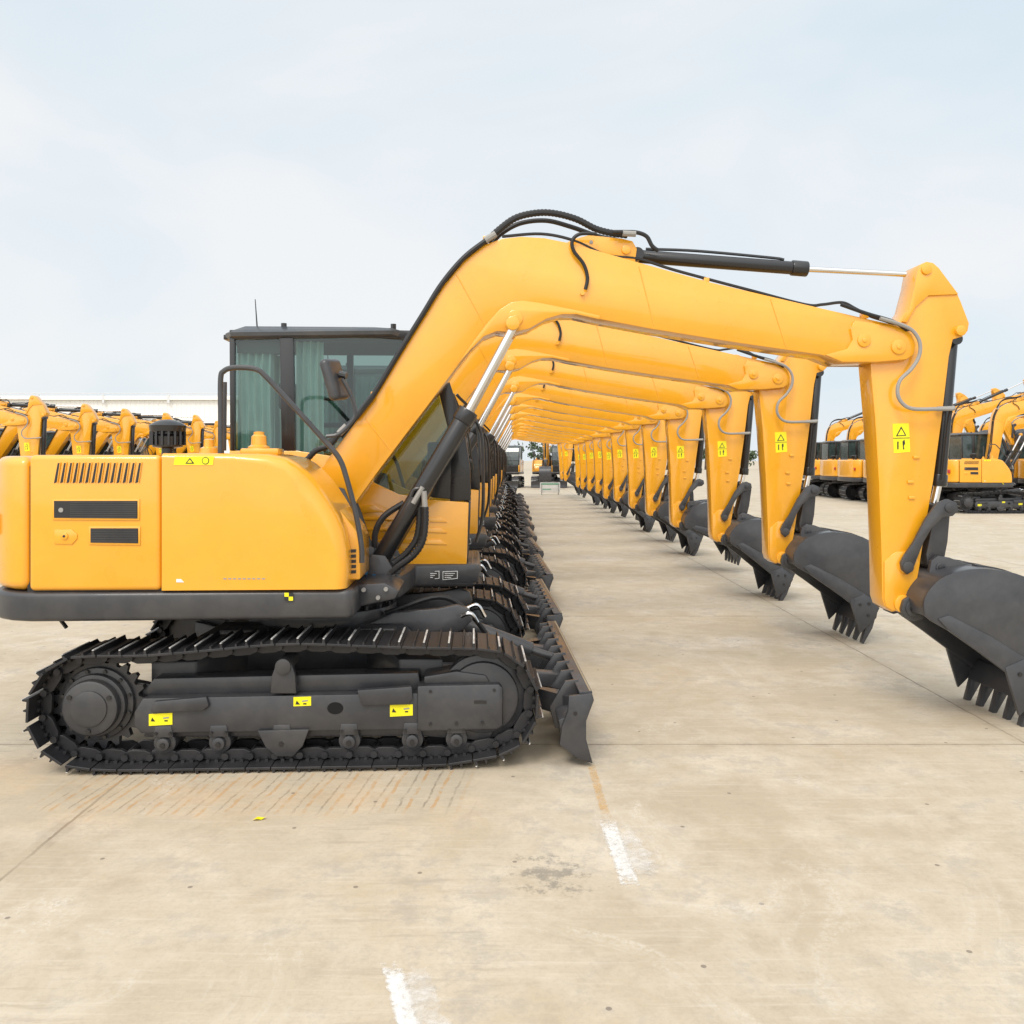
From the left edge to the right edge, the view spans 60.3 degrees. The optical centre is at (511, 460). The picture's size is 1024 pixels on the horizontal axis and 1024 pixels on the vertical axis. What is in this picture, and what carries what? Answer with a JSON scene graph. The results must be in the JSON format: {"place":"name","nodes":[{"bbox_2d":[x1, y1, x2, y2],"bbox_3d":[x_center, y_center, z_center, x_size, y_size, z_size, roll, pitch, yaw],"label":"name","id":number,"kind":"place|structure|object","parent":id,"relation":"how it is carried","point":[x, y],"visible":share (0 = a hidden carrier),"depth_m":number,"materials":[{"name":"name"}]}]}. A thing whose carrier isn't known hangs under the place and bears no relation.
{"place":"outdoors","nodes":[
{"label":"outdoors","id":0,"kind":"place"},
{"bbox_2d":[0,393,356,452],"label":"warehouse","id":1,"kind":"structure","parent":0,"point":[204,408],"depth_m":95.00,"materials":[{"name":"white"}]},
{"bbox_2d":[0,461,1023,1023],"bbox_3d":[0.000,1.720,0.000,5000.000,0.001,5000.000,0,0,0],"label":"ground","id":2,"kind":"structure","parent":0,"point":[810,809],"depth_m":3.92,"materials":[{"name":"concrete"}]},
{"bbox_2d":[0,395,49,455],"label":"excavator","id":3,"kind":"object","parent":2,"relation":"on","point":[31,423],"visible":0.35,"depth_m":20.29,"materials":[{"name":"metal"}]},
{"bbox_2d":[0,399,98,454],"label":"excavator","id":4,"kind":"object","parent":2,"relation":"on","point":[82,428],"visible":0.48,"depth_m":22.84,"materials":[{"name":"metal"}]},
{"bbox_2d":[0,402,136,458],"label":"excavator","id":5,"kind":"object","parent":2,"relation":"on","point":[122,431],"visible":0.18,"depth_m":25.42,"materials":[{"name":"metal"}]},
{"bbox_2d":[46,407,173,454],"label":"excavator","id":6,"kind":"object","parent":2,"relation":"on","point":[58,442],"visible":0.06,"depth_m":28.05,"materials":[{"name":"metal"}]},
{"bbox_2d":[95,413,205,454],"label":"excavator","id":7,"kind":"object","parent":2,"relation":"on","point":[194,437],"visible":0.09,"depth_m":30.72,"materials":[{"name":"metal"}]},
{"bbox_2d":[134,419,223,454],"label":"excavator","id":8,"kind":"object","parent":2,"relation":"on","point":[140,447],"visible":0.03,"depth_m":33.22,"materials":[{"name":"metal"}]},
{"bbox_2d":[143,418,237,454],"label":"excavator","id":9,"kind":"object","parent":2,"relation":"on","point":[153,449],"visible":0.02,"depth_m":35.81,"materials":[{"name":"metal"}]},
{"bbox_2d":[176,421,229,452],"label":"excavator","id":10,"kind":"object","parent":2,"relation":"on","point":[183,449],"depth_m":38.38,"materials":[{"name":"metal"}]},
{"bbox_2d":[383,968,418,1023],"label":"painted marking","id":11,"kind":"object","parent":2,"relation":"on","point":[397,989],"visible":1,"depth_m":2.81,"materials":[{"name":"white paint"}]},
{"bbox_2d":[403,975,446,1023],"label":"painted marking","id":12,"kind":"object","parent":2,"relation":"on","point":[406,1000],"visible":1,"depth_m":2.80,"materials":[{"name":"white paint"}]},
{"bbox_2d":[0,209,1023,775],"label":"excavator","id":13,"kind":"object","parent":2,"relation":"on","point":[292,551],"visible":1,"depth_m":5.40,"materials":[{"name":"metal"}]},
{"bbox_2d":[505,445,523,487],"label":"truck","id":14,"kind":"object","parent":2,"relation":"on","point":[515,463],"visible":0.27,"depth_m":55.30,"materials":[{"name":"metal"}]},
{"bbox_2d":[505,438,577,492],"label":"excavator","id":15,"kind":"object","parent":2,"relation":"on","point":[509,486],"visible":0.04,"depth_m":42.37,"materials":[{"name":"metal"}]},
{"bbox_2d":[510,437,580,495],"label":"excavator","id":16,"kind":"object","parent":2,"relation":"on","point":[577,489],"visible":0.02,"depth_m":39.98,"materials":[{"name":"metal"}]},
{"bbox_2d":[531,443,566,487],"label":"excavator","id":17,"kind":"object","parent":2,"relation":"on","point":[546,468],"visible":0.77,"depth_m":55.41,"materials":[{"name":"metal"}]},
{"bbox_2d":[540,482,559,494],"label":"notice board","id":18,"kind":"object","parent":2,"relation":"on","point":[549,486],"visible":0.97,"depth_m":43.98,"materials":[{"name":"white"}]},
{"bbox_2d":[514,436,586,497],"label":"excavator","id":19,"kind":"object","parent":2,"relation":"on","point":[567,450],"visible":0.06,"depth_m":37.37,"materials":[{"name":"metal"}]},
{"bbox_2d":[503,434,599,504],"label":"excavator","id":20,"kind":"object","parent":2,"relation":"on","point":[596,499],"visible":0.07,"depth_m":33.87,"materials":[{"name":"metal"}]},
{"bbox_2d":[226,320,878,643],"bbox_3d":[0.194,0.034,8.593,6.587,3.394,2.260,0,0,-3],"label":"excavator","id":21,"kind":"object","parent":2,"relation":"on","point":[831,566],"visible":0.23,"depth_m":8.38,"materials":[{"name":"metal"}]},
{"bbox_2d":[503,431,607,508],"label":"excavator","id":22,"kind":"object","parent":2,"relation":"on","point":[583,472],"visible":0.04,"depth_m":31.34,"materials":[{"name":"metal"}]},
{"bbox_2d":[503,428,616,512],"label":"excavator","id":23,"kind":"object","parent":2,"relation":"on","point":[612,505],"visible":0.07,"depth_m":28.81,"materials":[{"name":"metal"}]},
{"bbox_2d":[497,425,628,516],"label":"excavator","id":24,"kind":"object","parent":2,"relation":"on","point":[597,455],"visible":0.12,"depth_m":26.34,"materials":[{"name":"metal"}]},
{"bbox_2d":[499,421,638,520],"bbox_3d":[0.224,0.044,23.910,6.594,3.374,2.260,0,0,-3],"label":"excavator","id":25,"kind":"object","parent":2,"relation":"on","point":[607,469],"visible":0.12,"depth_m":23.75,"materials":[{"name":"metal"}]},
{"bbox_2d":[356,355,794,600],"bbox_3d":[0.232,0.066,11.169,6.574,3.434,2.260,0,0,-2],"label":"excavator","id":26,"kind":"object","parent":2,"relation":"on","point":[727,416],"visible":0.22,"depth_m":10.96,"materials":[{"name":"metal"}]},
{"bbox_2d":[497,415,654,532],"bbox_3d":[0.205,0.057,21.363,6.576,3.429,2.260,0,0,-3],"label":"excavator","id":27,"kind":"object","parent":2,"relation":"on","point":[619,462],"visible":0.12,"depth_m":21.23,"materials":[{"name":"metal"}]},
{"bbox_2d":[488,408,676,541],"bbox_3d":[0.225,0.040,18.764,6.588,3.382,2.260,0,0,-2],"label":"excavator","id":28,"kind":"object","parent":2,"relation":"on","point":[635,470],"visible":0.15,"depth_m":18.59,"materials":[{"name":"metal"}]},
{"bbox_2d":[484,399,703,555],"bbox_3d":[0.195,0.057,16.217,6.578,3.420,2.260,0,0,-2],"label":"excavator","id":29,"kind":"object","parent":2,"relation":"on","point":[653,433],"visible":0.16,"depth_m":16.05,"materials":[{"name":"metal"}]},
{"bbox_2d":[480,385,740,564],"bbox_3d":[0.216,0.043,13.739,6.599,3.376,2.260,0,0,-3],"label":"excavator","id":30,"kind":"object","parent":2,"relation":"on","point":[684,431],"visible":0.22,"depth_m":13.56,"materials":[{"name":"metal"}]},
{"bbox_2d":[600,823,636,883],"bbox_3d":[0.467,1.716,3.880,0.085,0.001,0.680,0,0,-2],"label":"painted marking","id":31,"kind":"object","parent":2,"relation":"on","point":[618,850],"visible":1,"depth_m":3.86,"materials":[{"name":"white paint"}]},
{"bbox_2d":[620,837,649,866],"bbox_3d":[0.515,1.712,3.850,0.200,0.001,0.502,0,0,-6],"label":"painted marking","id":32,"kind":"object","parent":2,"relation":"on","point":[634,858],"visible":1,"depth_m":3.83,"materials":[{"name":"white paint"}]},
{"bbox_2d":[518,441,757,469],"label":"distant trees","id":33,"kind":"object","parent":2,"relation":"on","point":[751,455],"visible":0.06,"depth_m":159.75,"materials":[{"name":"green plant"}]},
{"bbox_2d":[802,412,861,485],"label":"excavator","id":34,"kind":"object","parent":2,"relation":"on","point":[834,430],"visible":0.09,"depth_m":44.92,"materials":[{"name":"metal"}]},
{"bbox_2d":[803,416,863,496],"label":"excavator","id":35,"kind":"object","parent":2,"relation":"on","point":[830,450],"visible":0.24,"depth_m":42.37,"materials":[{"name":"metal"}]},
{"bbox_2d":[820,439,866,498],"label":"excavator","id":36,"kind":"object","parent":2,"relation":"on","point":[849,449],"visible":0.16,"depth_m":40.17,"materials":[{"name":"metal"}]},
{"bbox_2d":[837,392,987,501],"bbox_3d":[17.352,-0.572,37.432,6.633,4.607,2.260,0,0,-1],"label":"excavator","id":37,"kind":"object","parent":2,"relation":"on","point":[850,470],"visible":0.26,"depth_m":37.23,"materials":[{"name":"metal"}]},
{"bbox_2d":[863,388,1023,482],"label":"excavator","id":38,"kind":"object","parent":2,"relation":"on","point":[1010,433],"visible":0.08,"depth_m":34.65,"materials":[{"name":"metal"}]},
{"bbox_2d":[930,394,1023,513],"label":"excavator","id":39,"kind":"object","parent":2,"relation":"on","point":[981,466],"visible":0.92,"depth_m":28.72,"materials":[{"name":"metal"}]},
{"bbox_2d":[931,379,1023,497],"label":"excavator","id":40,"kind":"object","parent":2,"relation":"on","point":[965,416],"visible":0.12,"depth_m":31.95,"materials":[{"name":"metal"}]},
{"bbox_2d":[978,416,1021,431],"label":"excavator","id":41,"kind":"object","parent":2,"relation":"on","point":[984,425],"visible":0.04,"depth_m":41.65,"materials":[{"name":"metal"}]},
{"bbox_2d":[1004,414,1023,483],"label":"excavator","id":42,"kind":"object","parent":2,"relation":"on","point":[1019,422],"visible":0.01,"depth_m":39.03,"materials":[{"name":"metal"}]},
{"bbox_2d":[1006,440,1023,494],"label":"excavator","id":43,"kind":"object","parent":2,"relation":"on","point":[1020,457],"visible":0.18,"depth_m":36.86,"materials":[{"name":"metal"}]},
{"bbox_2d":[1018,460,1023,495],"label":"excavator","id":44,"kind":"object","parent":2,"relation":"on","point":[1021,471],"visible":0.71,"depth_m":34.66,"materials":[{"name":"metal"}]},
{"bbox_2d":[0,0,1023,460],"label":"sky","id":45,"kind":"structure","parent":0,"point":[168,168],"materials":[{"name":"blue"}]}
]}

